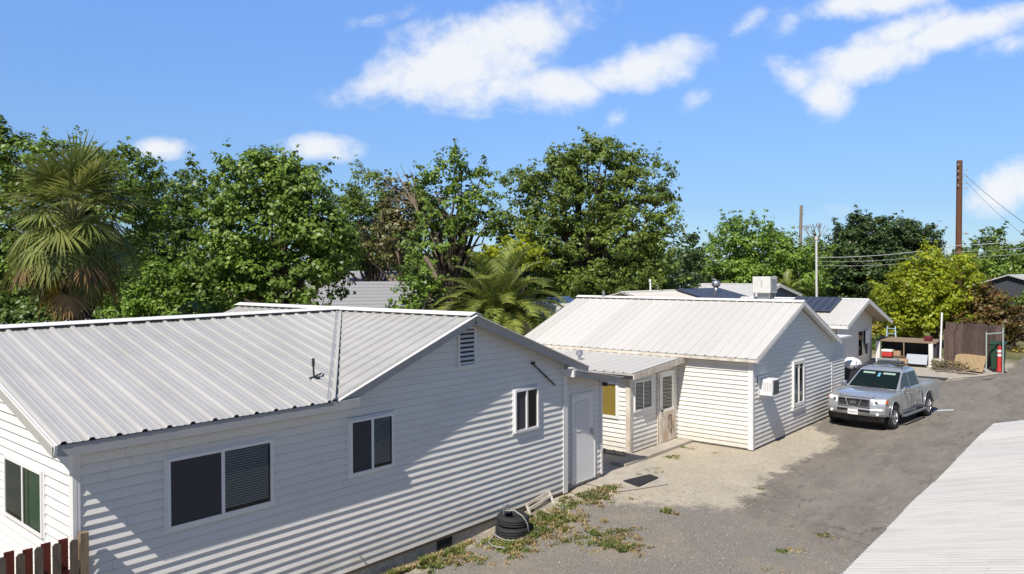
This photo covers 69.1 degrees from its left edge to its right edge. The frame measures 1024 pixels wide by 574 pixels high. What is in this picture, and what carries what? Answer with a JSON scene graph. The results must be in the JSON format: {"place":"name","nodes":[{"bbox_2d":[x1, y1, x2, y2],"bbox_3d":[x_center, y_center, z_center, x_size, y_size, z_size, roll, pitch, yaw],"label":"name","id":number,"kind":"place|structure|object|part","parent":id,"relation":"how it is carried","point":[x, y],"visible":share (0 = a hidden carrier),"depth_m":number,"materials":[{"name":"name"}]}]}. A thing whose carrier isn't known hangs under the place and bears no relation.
{"place":"outdoors","nodes":[
{"label":"outdoors","id":0,"kind":"place"},
{"bbox_2d":[339,271,397,281],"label":"shingle house","id":1,"kind":"structure","parent":0,"point":[357,274],"depth_m":54.14,"materials":[{"name":"white"}]},
{"bbox_2d":[423,256,438,279],"bbox_3d":[-3.894,-0.865,36.010,0.840,1.280,0.240,0,1,0],"label":"cut branch","id":2,"kind":"object","parent":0,"point":[427,260],"visible":0.79,"depth_m":35.92,"materials":[{"name":"brown plant"}]},
{"bbox_2d":[0,0,1023,266],"label":"sky","id":3,"kind":"structure","parent":0,"point":[826,107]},
{"bbox_2d":[21,294,1023,573],"bbox_3d":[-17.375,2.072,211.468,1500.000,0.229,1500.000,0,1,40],"label":"ground","id":4,"kind":"structure","parent":0,"point":[775,466],"depth_m":14.70,"materials":[{"name":"soil"}]},
{"bbox_2d":[0,288,57,323],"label":"leafy shrub","id":5,"kind":"object","parent":4,"relation":"on","point":[7,305],"visible":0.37,"depth_m":29.30,"materials":[{"name":"green plant"}]},
{"bbox_2d":[0,530,88,573],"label":"picket fence","id":6,"kind":"object","parent":4,"relation":"on","point":[79,556],"visible":1,"depth_m":8.67,"materials":[{"name":"brown wood"}]},
{"bbox_2d":[0,129,161,321],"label":"fan palm","id":7,"kind":"object","parent":4,"relation":"on","point":[72,265],"visible":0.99,"depth_m":20.35,"materials":[{"name":"green plant"}]},
{"bbox_2d":[0,114,186,320],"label":"broadleaf tree","id":8,"kind":"object","parent":4,"relation":"on","point":[12,142],"visible":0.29,"depth_m":33.52,"materials":[{"name":"green plant"}]},
{"bbox_2d":[93,243,210,318],"bbox_3d":[-13.055,1.568,26.949,4.600,6.318,2.758,0,1,-1],"label":"leafy shrub","id":9,"kind":"object","parent":4,"relation":"on","point":[165,301],"visible":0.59,"depth_m":26.51,"materials":[{"name":"green plant"}]},
{"bbox_2d":[91,251,218,318],"bbox_3d":[-14.116,1.608,30.021,5.872,6.160,3.284,0,1,4],"label":"leafy shrub","id":10,"kind":"object","parent":4,"relation":"on","point":[116,313],"visible":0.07,"depth_m":29.24,"materials":[{"name":"green plant"}]},
{"bbox_2d":[104,154,219,287],"bbox_3d":[-18.607,-1.275,39.761,6.713,11.703,5.764,0,1,16],"label":"broadleaf tree","id":11,"kind":"object","parent":4,"relation":"on","point":[183,222],"visible":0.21,"depth_m":39.19,"materials":[{"name":"green plant"}]},
{"bbox_2d":[177,288,333,314],"bbox_3d":[-8.571,2.377,25.070,5.145,4.730,2.822,0,1,-6],"label":"leafy shrub","id":12,"kind":"object","parent":4,"relation":"on","point":[204,309],"visible":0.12,"depth_m":24.51,"materials":[{"name":"green plant"}]},
{"bbox_2d":[147,138,368,314],"bbox_3d":[-9.268,-0.418,28.166,7.108,10.248,6.211,0,1,40],"label":"broadleaf tree","id":13,"kind":"object","parent":4,"relation":"on","point":[244,266],"visible":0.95,"depth_m":27.09,"materials":[{"name":"green plant"}]},
{"bbox_2d":[0,302,620,573],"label":"white house","id":14,"kind":"structure","parent":4,"relation":"on","point":[255,438],"depth_m":11.82,"materials":[{"name":"white wood"}]},
{"bbox_2d":[3,452,46,540],"bbox_3d":[-6.607,2.803,10.064,1.560,0.920,0.050,0,1,40],"label":"window","id":15,"kind":"structure","parent":14,"relation":"in","point":[24,481],"depth_m":9.99,"materials":[{"name":"glass"}]},
{"bbox_2d":[163,436,274,533],"bbox_3d":[-4.038,2.724,10.381,0.050,1.010,1.620,0,1,40],"label":"window","id":16,"kind":"structure","parent":14,"relation":"in","point":[210,484],"depth_m":10.31,"materials":[{"name":"black glass"}]},
{"bbox_2d":[347,410,394,478],"bbox_3d":[-2.331,2.610,12.393,0.050,0.970,0.980,0,1,40],"label":"window","id":17,"kind":"structure","parent":14,"relation":"in","point":[371,438],"depth_m":12.35,"materials":[{"name":"white plastic"}]},
{"bbox_2d":[512,384,538,434],"bbox_3d":[0.296,2.543,15.475,0.070,0.940,0.840,0,1,40],"label":"window","id":18,"kind":"structure","parent":14,"relation":"in","point":[525,400],"depth_m":15.44,"materials":[{"name":"glass"}]},
{"bbox_2d":[573,393,594,482],"bbox_3d":[1.682,3.493,17.293,0.099,1.968,0.848,0,1,40],"label":"door","id":19,"kind":"structure","parent":14,"relation":"in","point":[583,405],"depth_m":17.28,"materials":[{"name":"paint"}]},
{"bbox_2d":[285,281,420,307],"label":"shingle house","id":20,"kind":"structure","parent":4,"relation":"on","point":[373,294],"depth_m":40.51,"materials":[{"name":"white"}]},
{"bbox_2d":[306,155,407,281],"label":"broadleaf tree","id":21,"kind":"object","parent":4,"relation":"on","point":[351,199],"visible":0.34,"depth_m":49.19,"materials":[{"name":"green plant"}]},
{"bbox_2d":[351,169,452,280],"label":"broadleaf tree","id":22,"kind":"object","parent":4,"relation":"on","point":[394,216],"visible":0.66,"depth_m":45.16,"materials":[{"name":"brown plant"}]},
{"bbox_2d":[383,260,449,309],"bbox_3d":[-3.943,1.791,29.855,2.592,5.727,1.992,0,1,12],"label":"leafy shrub","id":23,"kind":"object","parent":4,"relation":"on","point":[419,288],"visible":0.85,"depth_m":29.93,"materials":[{"name":"green plant"}]},
{"bbox_2d":[391,138,508,310],"bbox_3d":[-3.097,-1.662,39.747,6.133,12.368,4.319,0,1,19],"label":"broadleaf tree","id":24,"kind":"object","parent":4,"relation":"on","point":[450,254],"visible":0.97,"depth_m":39.60,"materials":[{"name":"green plant"}]},
{"bbox_2d":[480,304,494,320],"bbox_3d":[-1.808,2.661,28.095,2.740,4.040,2.446,0,1,40],"label":"leafy shrub","id":25,"kind":"object","parent":4,"relation":"on","point":[488,313],"visible":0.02,"depth_m":27.67,"materials":[{"name":"green plant"}]},
{"bbox_2d":[388,244,607,310],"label":"broadleaf tree","id":26,"kind":"object","parent":4,"relation":"on","point":[465,273],"visible":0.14,"depth_m":42.62,"materials":[{"name":"green plant"}]},
{"bbox_2d":[384,164,435,254],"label":"dead branch","id":27,"kind":"object","parent":26,"relation":"attached to","point":[412,199],"visible":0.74,"depth_m":43.46,"materials":[{"name":"brown wood"}]},
{"bbox_2d":[429,240,567,335],"bbox_3d":[-0.595,1.213,29.952,6.240,6.442,6.179,0,1,40],"label":"feather palm","id":28,"kind":"object","parent":4,"relation":"on","point":[498,291],"visible":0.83,"depth_m":29.15,"materials":[{"name":"green plant"}]},
{"bbox_2d":[503,504,509,515],"bbox_3d":[-0.102,4.505,14.421,0.160,0.580,0.040,-1,1,-40],"label":"standpipe","id":29,"kind":"object","parent":4,"relation":"on","point":[504,508],"visible":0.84,"depth_m":14.38,"materials":[{"name":"metal"}]},
{"bbox_2d":[488,510,528,548],"bbox_3d":[-0.099,4.540,14.242,0.776,0.510,1.126,0,1,40],"label":"garden hose","id":30,"kind":"object","parent":4,"relation":"on","point":[506,539],"visible":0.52,"depth_m":14.19,"materials":[{"name":"grey rubber"}]},
{"bbox_2d":[467,224,554,296],"bbox_3d":[-0.037,0.586,39.033,4.627,7.866,2.983,0,1,-4],"label":"leafy shrub","id":31,"kind":"object","parent":4,"relation":"on","point":[494,251],"visible":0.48,"depth_m":38.67,"materials":[{"name":"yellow plant"}]},
{"bbox_2d":[0,236,1023,299],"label":"woodland","id":32,"kind":"object","parent":4,"relation":"on","point":[657,268],"depth_m":114.95,"materials":[{"name":"green plant"}]},
{"bbox_2d":[495,524,529,539],"bbox_3d":[0.013,4.694,14.399,0.672,0.200,0.672,0,1,40],"label":"tyre","id":33,"kind":"object","parent":4,"relation":"on","point":[504,533],"visible":0.73,"depth_m":14.12,"materials":[{"name":"black rubber"}]},
{"bbox_2d":[497,510,528,528],"bbox_3d":[0.018,4.499,14.404,0.632,0.200,0.632,3,2,40],"label":"tyre","id":34,"kind":"object","parent":33,"relation":"on","point":[512,520],"visible":0.91,"depth_m":14.19,"materials":[{"name":"black rubber"}]},
{"bbox_2d":[526,490,554,514],"bbox_3d":[0.612,4.597,15.661,0.194,0.410,0.905,0,1,36],"label":"crawlspace frame","id":35,"kind":"object","parent":4,"relation":"on","point":[539,502],"visible":0.71,"depth_m":15.67,"materials":[{"name":"white wood"}]},
{"bbox_2d":[521,296,574,335],"bbox_3d":[1.426,2.055,32.634,2.400,3.370,4.975,0,1,-13],"label":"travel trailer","id":36,"kind":"object","parent":4,"relation":"on","point":[528,329],"visible":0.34,"depth_m":30.36,"materials":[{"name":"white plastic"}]},
{"bbox_2d":[480,126,693,298],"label":"oak tree","id":37,"kind":"object","parent":4,"relation":"on","point":[581,251],"visible":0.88,"depth_m":40.84,"materials":[{"name":"green plant"}]},
{"bbox_2d":[381,446,838,573],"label":"weeds","id":38,"kind":"object","parent":4,"relation":"on","point":[532,534],"visible":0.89,"depth_m":13.96,"materials":[{"name":"green plant"}]},
{"bbox_2d":[554,267,704,294],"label":"leafy shrub","id":39,"kind":"object","parent":4,"relation":"on","point":[691,283],"visible":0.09,"depth_m":45.43,"materials":[{"name":"green plant"}]},
{"bbox_2d":[600,289,699,297],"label":"white house","id":40,"kind":"structure","parent":4,"relation":"on","point":[663,293],"depth_m":38.39,"materials":[{"name":"metal"}]},
{"bbox_2d":[675,288,749,298],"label":"solar panel","id":41,"kind":"object","parent":40,"relation":"on","point":[708,293],"visible":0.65,"depth_m":41.78,"materials":[{"name":"blue"}]},
{"bbox_2d":[610,437,693,466],"bbox_3d":[3.961,4.558,20.518,0.480,0.185,3.900,0,1,40],"label":"doorstep","id":42,"kind":"object","parent":4,"relation":"on","point":[649,452],"visible":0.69,"depth_m":20.22,"materials":[{"name":"concrete"}]},
{"bbox_2d":[419,475,887,573],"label":"gravel","id":43,"kind":"structure","parent":4,"relation":"on","point":[681,533],"depth_m":13.89,"materials":[{"name":"grey gravel"}]},
{"bbox_2d":[525,291,851,455],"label":"white house","id":44,"kind":"structure","parent":4,"relation":"on","point":[746,374],"depth_m":22.08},
{"bbox_2d":[603,381,619,419],"bbox_3d":[2.529,3.076,20.470,0.980,1.060,0.050,0,1,40],"label":"window","id":45,"kind":"structure","parent":44,"relation":"in","point":[611,397],"depth_m":20.31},
{"bbox_2d":[633,377,651,413],"bbox_3d":[3.603,2.967,20.461,0.050,0.890,1.010,0,1,40],"label":"window","id":46,"kind":"structure","parent":44,"relation":"in","point":[642,388],"depth_m":20.42,"materials":[{"name":"white"}]},
{"bbox_2d":[659,369,673,442],"bbox_3d":[4.483,3.425,21.433,0.100,2.020,0.830,0,1,40],"label":"door","id":47,"kind":"structure","parent":44,"relation":"in","point":[666,378],"depth_m":21.41,"materials":[{"name":"white wood"}]},
{"bbox_2d":[791,358,805,410],"bbox_3d":[8.936,3.025,23.210,0.070,1.520,1.080,0,1,40],"label":"window","id":48,"kind":"structure","parent":44,"relation":"in","point":[798,366],"depth_m":23.18,"materials":[{"name":"white plastic"}]},
{"bbox_2d":[670,227,710,282],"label":"evergreen tree","id":49,"kind":"object","parent":4,"relation":"on","point":[688,255],"visible":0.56,"depth_m":54.51,"materials":[{"name":"green plant"}]},
{"bbox_2d":[657,283,801,296],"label":"white house","id":50,"kind":"structure","parent":4,"relation":"on","point":[746,289],"depth_m":48.02,"materials":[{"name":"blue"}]},
{"bbox_2d":[711,280,720,291],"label":"roof turbine vent","id":51,"kind":"object","parent":50,"relation":"on","point":[715,284],"visible":0.94,"depth_m":42.84,"materials":[{"name":"metal"}]},
{"bbox_2d":[685,209,839,296],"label":"broadleaf tree","id":52,"kind":"object","parent":4,"relation":"on","point":[733,268],"visible":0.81,"depth_m":64.57,"materials":[{"name":"green plant"}]},
{"bbox_2d":[777,269,813,296],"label":"feather palm","id":53,"kind":"object","parent":4,"relation":"on","point":[786,282],"visible":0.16,"depth_m":59.95,"materials":[{"name":"green plant"}]},
{"bbox_2d":[755,220,839,296],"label":"broadleaf tree","id":54,"kind":"object","parent":4,"relation":"on","point":[827,267],"visible":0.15,"depth_m":71.03,"materials":[{"name":"green plant"}]},
{"bbox_2d":[798,205,803,274],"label":"utility pole","id":55,"kind":"object","parent":4,"relation":"on","point":[800,226],"visible":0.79,"depth_m":94.86,"materials":[{"name":"brown wood"}]},
{"bbox_2d":[802,223,829,294],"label":"bare tree","id":56,"kind":"object","parent":4,"relation":"on","point":[817,224],"visible":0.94,"depth_m":69.71,"materials":[{"name":"brown plant"}]},
{"bbox_2d":[815,237,817,296],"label":"metal mast","id":57,"kind":"object","parent":4,"relation":"on","point":[816,266],"visible":0.83,"depth_m":59.95,"materials":[{"name":"grey metal"}]},
{"bbox_2d":[818,254,1015,265],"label":"service cable","id":58,"kind":"object","parent":57,"relation":"attached to","point":[943,259],"visible":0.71,"depth_m":57.69,"materials":[{"name":"grey plastic"}]},
{"bbox_2d":[818,248,1017,261],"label":"service cable","id":59,"kind":"object","parent":57,"relation":"attached to","point":[903,258],"visible":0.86,"depth_m":58.04,"materials":[{"name":"grey plastic"}]},
{"bbox_2d":[818,241,1019,257],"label":"service cable","id":60,"kind":"object","parent":57,"relation":"attached to","point":[916,251],"visible":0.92,"depth_m":57.15,"materials":[{"name":"grey plastic"}]},
{"bbox_2d":[844,365,862,385],"bbox_3d":[14.356,3.846,31.425,0.680,1.030,0.840,0,1,40],"label":"rubbish bin","id":61,"kind":"object","parent":4,"relation":"on","point":[849,374],"visible":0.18,"depth_m":31.17,"materials":[{"name":"grey plastic"}]},
{"bbox_2d":[844,359,856,368],"bbox_3d":[14.195,3.235,31.164,0.492,0.436,0.518,0,1,40],"label":"rubbish bag","id":62,"kind":"object","parent":61,"relation":"on","point":[850,363],"visible":1,"depth_m":31.00,"materials":[{"name":"white plastic"}]},
{"bbox_2d":[844,357,856,362],"bbox_3d":[14.315,3.164,31.454,0.532,0.422,0.534,0,1,40],"label":"rubbish bag","id":63,"kind":"object","parent":61,"relation":"on","point":[848,358],"visible":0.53,"depth_m":31.35,"materials":[{"name":"white plastic"}]},
{"bbox_2d":[872,331,892,349],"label":"dark hedge shrub","id":64,"kind":"object","parent":4,"relation":"on","point":[874,341],"visible":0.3,"depth_m":48.76,"materials":[{"name":"green plant"}]},
{"bbox_2d":[886,326,896,336],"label":"step ladder","id":65,"kind":"object","parent":4,"relation":"on","point":[887,333],"visible":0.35,"depth_m":42.51,"materials":[{"name":"silver metal"}]},
{"bbox_2d":[819,204,964,322],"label":"evergreen tree","id":66,"kind":"object","parent":4,"relation":"on","point":[894,237],"visible":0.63,"depth_m":73.88,"materials":[{"name":"green plant"}]},
{"bbox_2d":[872,320,925,337],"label":"gold shrub","id":67,"kind":"object","parent":4,"relation":"on","point":[875,330],"visible":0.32,"depth_m":55.52,"materials":[{"name":"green plant"}]},
{"bbox_2d":[866,236,989,342],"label":"yellow green tree","id":68,"kind":"object","parent":4,"relation":"on","point":[921,306],"visible":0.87,"depth_m":49.09,"materials":[{"name":"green plant"}]},
{"bbox_2d":[843,420,1023,573],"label":"white building","id":69,"kind":"structure","parent":4,"relation":"on","point":[963,513],"depth_m":6.67,"materials":[{"name":"white metal"}]},
{"bbox_2d":[908,364,1006,380],"bbox_3d":[19.308,4.271,35.534,6.106,0.001,12.115,0,1,40],"label":"concrete apron","id":70,"kind":"object","parent":4,"relation":"on","point":[923,370],"visible":0.25,"depth_m":36.58,"materials":[{"name":"beige concrete"}]},
{"bbox_2d":[877,357,899,363],"bbox_3d":[20.282,4.021,40.040,1.000,0.400,0.800,0,1,40],"label":"storage tub","id":71,"kind":"object","parent":70,"relation":"on","point":[887,358],"visible":0.38,"depth_m":39.80,"materials":[{"name":"grey"}]},
{"bbox_2d":[881,349,893,356],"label":"picnic cooler","id":72,"kind":"object","parent":71,"relation":"on","point":[887,352],"visible":1,"depth_m":40.06,"materials":[{"name":"red plastic"}]},
{"bbox_2d":[899,358,908,365],"bbox_3d":[20.790,4.017,39.478,0.400,0.420,0.400,0,1,40],"label":"cardboard box","id":73,"kind":"object","parent":70,"relation":"on","point":[904,359],"visible":0.58,"depth_m":39.29,"materials":[{"name":"beige cardboard"}]},
{"bbox_2d":[875,336,939,366],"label":"work table","id":74,"kind":"object","parent":70,"relation":"on","point":[930,349],"visible":0.74,"depth_m":40.45,"materials":[{"name":"beige wood"}]},
{"bbox_2d":[893,350,902,355],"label":"cardboard box","id":75,"kind":"object","parent":74,"relation":"on","point":[898,352],"visible":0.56,"depth_m":40.46,"materials":[{"name":"beige cardboard"}]},
{"bbox_2d":[924,336,932,340],"bbox_3d":[22.251,2.737,39.759,0.350,0.240,0.350,0,1,40],"label":"plastic crate","id":76,"kind":"object","parent":74,"relation":"on","point":[928,338],"visible":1,"depth_m":39.63,"materials":[{"name":"red plastic"}]},
{"bbox_2d":[906,354,927,364],"bbox_3d":[21.311,3.809,39.164,1.011,0.512,0.272,1,1,43],"label":"metal sheet","id":77,"kind":"object","parent":70,"relation":"on","point":[918,359],"visible":1,"depth_m":39.12,"materials":[{"name":"white metal"}]},
{"bbox_2d":[917,376,947,379],"bbox_3d":[19.192,4.258,35.199,2.400,0.032,0.800,0,1,40],"label":"steel grate","id":78,"kind":"object","parent":70,"relation":"on","point":[938,378],"visible":0.5,"depth_m":34.88,"materials":[{"name":"grey metal"}]},
{"bbox_2d":[931,358,945,368],"bbox_3d":[21.951,3.959,38.296,0.501,0.520,0.683,0,1,12],"label":"concrete lump","id":79,"kind":"object","parent":70,"relation":"on","point":[938,359],"visible":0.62,"depth_m":38.10,"materials":[{"name":"beige concrete"}]},
{"bbox_2d":[939,312,942,357],"bbox_3d":[22.294,2.783,38.674,0.090,2.910,0.436,1,1,44],"label":"plastic pipe","id":80,"kind":"object","parent":70,"relation":"on","point":[941,334],"visible":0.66,"depth_m":38.66,"materials":[{"name":"white plastic"}]},
{"bbox_2d":[929,358,971,371],"bbox_3d":[22.093,3.961,37.493,1.859,0.641,1.289,0,1,40],"label":"brush pile","id":81,"kind":"object","parent":70,"relation":"on","point":[948,363],"visible":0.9,"depth_m":37.45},
{"bbox_2d":[935,368,974,370],"bbox_3d":[21.900,4.071,36.768,1.705,0.110,0.250,0,1,37],"label":"scrap plank","id":82,"kind":"object","parent":70,"relation":"on","point":[950,369],"visible":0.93,"depth_m":36.93,"materials":[{"name":"brown wood"}]},
{"bbox_2d":[944,329,984,372],"bbox_3d":[22.846,3.208,37.636,0.077,2.075,2.124,-1,1,-23],"label":"board fence","id":83,"kind":"object","parent":70,"relation":"on","point":[956,342],"visible":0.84,"depth_m":37.70,"materials":[{"name":"brown wood"}]},
{"bbox_2d":[957,368,978,372],"bbox_3d":[22.163,4.048,36.151,0.918,0.288,0.250,0,1,34],"label":"scrap plank","id":84,"kind":"object","parent":70,"relation":"on","point":[967,370],"visible":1,"depth_m":36.09,"materials":[{"name":"beige wood"}]},
{"bbox_2d":[953,354,985,372],"bbox_3d":[22.846,3.767,37.178,0.321,0.808,1.646,0,1,-20],"label":"plywood sheet","id":85,"kind":"object","parent":70,"relation":"on","point":[975,361],"visible":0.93,"depth_m":37.05,"materials":[{"name":"beige wood"}]},
{"bbox_2d":[986,328,1003,372],"bbox_3d":[23.800,3.130,36.681,1.031,2.250,0.070,0,1,-11],"label":"gate frame","id":86,"kind":"object","parent":70,"relation":"on","point":[1002,349],"visible":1,"depth_m":36.73,"materials":[{"name":"silver metal"}]},
{"bbox_2d":[989,340,1006,370],"bbox_3d":[24.497,3.488,37.506,0.720,1.507,0.730,0,1,40],"label":"green cart","id":87,"kind":"object","parent":70,"relation":"on","point":[993,345],"visible":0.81,"depth_m":37.37,"materials":[{"name":"green plastic"}]},
{"bbox_2d":[992,346,1006,372],"bbox_3d":[24.288,3.583,37.084,0.660,1.330,0.660,0,1,40],"label":"delineator post","id":88,"kind":"object","parent":70,"relation":"on","point":[999,361],"visible":0.99,"depth_m":37.01,"materials":[{"name":"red plastic"}]},
{"bbox_2d":[955,160,968,287],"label":"utility pole","id":89,"kind":"object","parent":4,"relation":"on","point":[959,188],"visible":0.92,"depth_m":55.83,"materials":[{"name":"brown wood"}]},
{"bbox_2d":[963,173,1023,222],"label":"power line","id":90,"kind":"object","parent":89,"relation":"attached to","point":[993,199],"visible":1,"depth_m":48.58,"materials":[{"name":"black rubber"}]},
{"bbox_2d":[946,321,1004,367],"bbox_3d":[24.380,3.052,39.250,0.077,2.330,3.132,-1,1,-25],"label":"board fence","id":91,"kind":"object","parent":4,"relation":"on","point":[981,327],"visible":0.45,"depth_m":38.69,"materials":[{"name":"brown wood"}]},
{"bbox_2d":[934,275,1023,349],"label":"rust leaf bush","id":92,"kind":"object","parent":4,"relation":"on","point":[995,301],"visible":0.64,"depth_m":47.22,"materials":[{"name":"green plant"}]},
{"bbox_2d":[943,230,1023,289],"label":"broadleaf tree","id":93,"kind":"object","parent":4,"relation":"on","point":[993,269],"visible":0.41,"depth_m":83.10,"materials":[{"name":"green plant"}]},
{"bbox_2d":[968,221,1008,255],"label":"broadleaf tree","id":94,"kind":"object","parent":4,"relation":"on","point":[986,240],"visible":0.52,"depth_m":119.46,"materials":[{"name":"green plant"}]},
{"bbox_2d":[966,274,1023,319],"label":"shingle house","id":95,"kind":"structure","parent":4,"relation":"on","point":[1012,284],"depth_m":75.02,"materials":[{"name":"grey"}]},
{"bbox_2d":[1002,289,1023,320],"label":"clipped hedge","id":96,"kind":"object","parent":4,"relation":"on","point":[1017,302],"visible":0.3,"depth_m":65.51,"materials":[{"name":"green plant"}]},
{"bbox_2d":[1006,342,1023,352],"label":"gold shrub","id":97,"kind":"object","parent":4,"relation":"on","point":[1013,349],"visible":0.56,"depth_m":46.76,"materials":[{"name":"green plant"}]},
{"bbox_2d":[586,454,667,490],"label":"path","id":98,"kind":"structure","parent":0,"point":[612,474],"depth_m":18.14,"materials":[{"name":"concrete"}]},
{"bbox_2d":[623,474,657,485],"bbox_3d":[3.046,4.557,17.625,0.515,0.014,1.067,0,1,40],"label":"door mat","id":99,"kind":"object","parent":98,"relation":"on","point":[640,480],"depth_m":17.58,"materials":[{"name":"black rubber"}]},
{"bbox_2d":[740,297,892,365],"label":"white house","id":100,"kind":"structure","parent":0,"point":[854,317],"depth_m":38.32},
{"bbox_2d":[753,276,776,298],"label":"rooftop cooler","id":101,"kind":"object","parent":100,"relation":"on","point":[764,287],"visible":0.87,"depth_m":40.64,"materials":[{"name":"paint"}]},
{"bbox_2d":[793,296,841,311],"bbox_3d":[15.529,0.870,38.423,2.350,0.692,2.042,0,1,40],"label":"solar panel","id":102,"kind":"object","parent":100,"relation":"on","point":[822,304],"visible":0.62,"depth_m":38.25,"materials":[{"name":"blue"}]},
{"bbox_2d":[857,328,867,357],"bbox_3d":[18.685,2.972,39.639,0.050,1.480,1.910,0,1,40],"label":"window","id":103,"kind":"structure","parent":100,"relation":"in","point":[862,347],"depth_m":39.48,"materials":[{"name":"white"}]},
{"bbox_2d":[772,356,1023,545],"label":"road","id":104,"kind":"structure","parent":0,"point":[892,474],"depth_m":19.28,"materials":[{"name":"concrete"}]},
{"bbox_2d":[828,360,938,428],"bbox_3d":[12.613,3.505,25.198,5.324,1.960,2.200,-1,1,-44],"label":"pickup truck","id":105,"kind":"object","parent":104,"relation":"on","point":[884,394],"visible":1,"depth_m":24.20,"materials":[{"name":"silver metal"}]},
{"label":"side window","id":106,"kind":"part","parent":105,"relation":"part of","materials":[{"name":"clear glass"}]},
{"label":"side window","id":107,"kind":"part","parent":105,"relation":"part of","materials":[{"name":"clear glass"}]},
{"bbox_2d":[933,409,953,410],"bbox_3d":[15.441,4.413,26.635,1.073,0.001,0.280,0,1,-10],"label":"road marking","id":108,"kind":"object","parent":104,"relation":"on","point":[945,410],"visible":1,"depth_m":26.59,"materials":[{"name":"white paint"}]}
]}

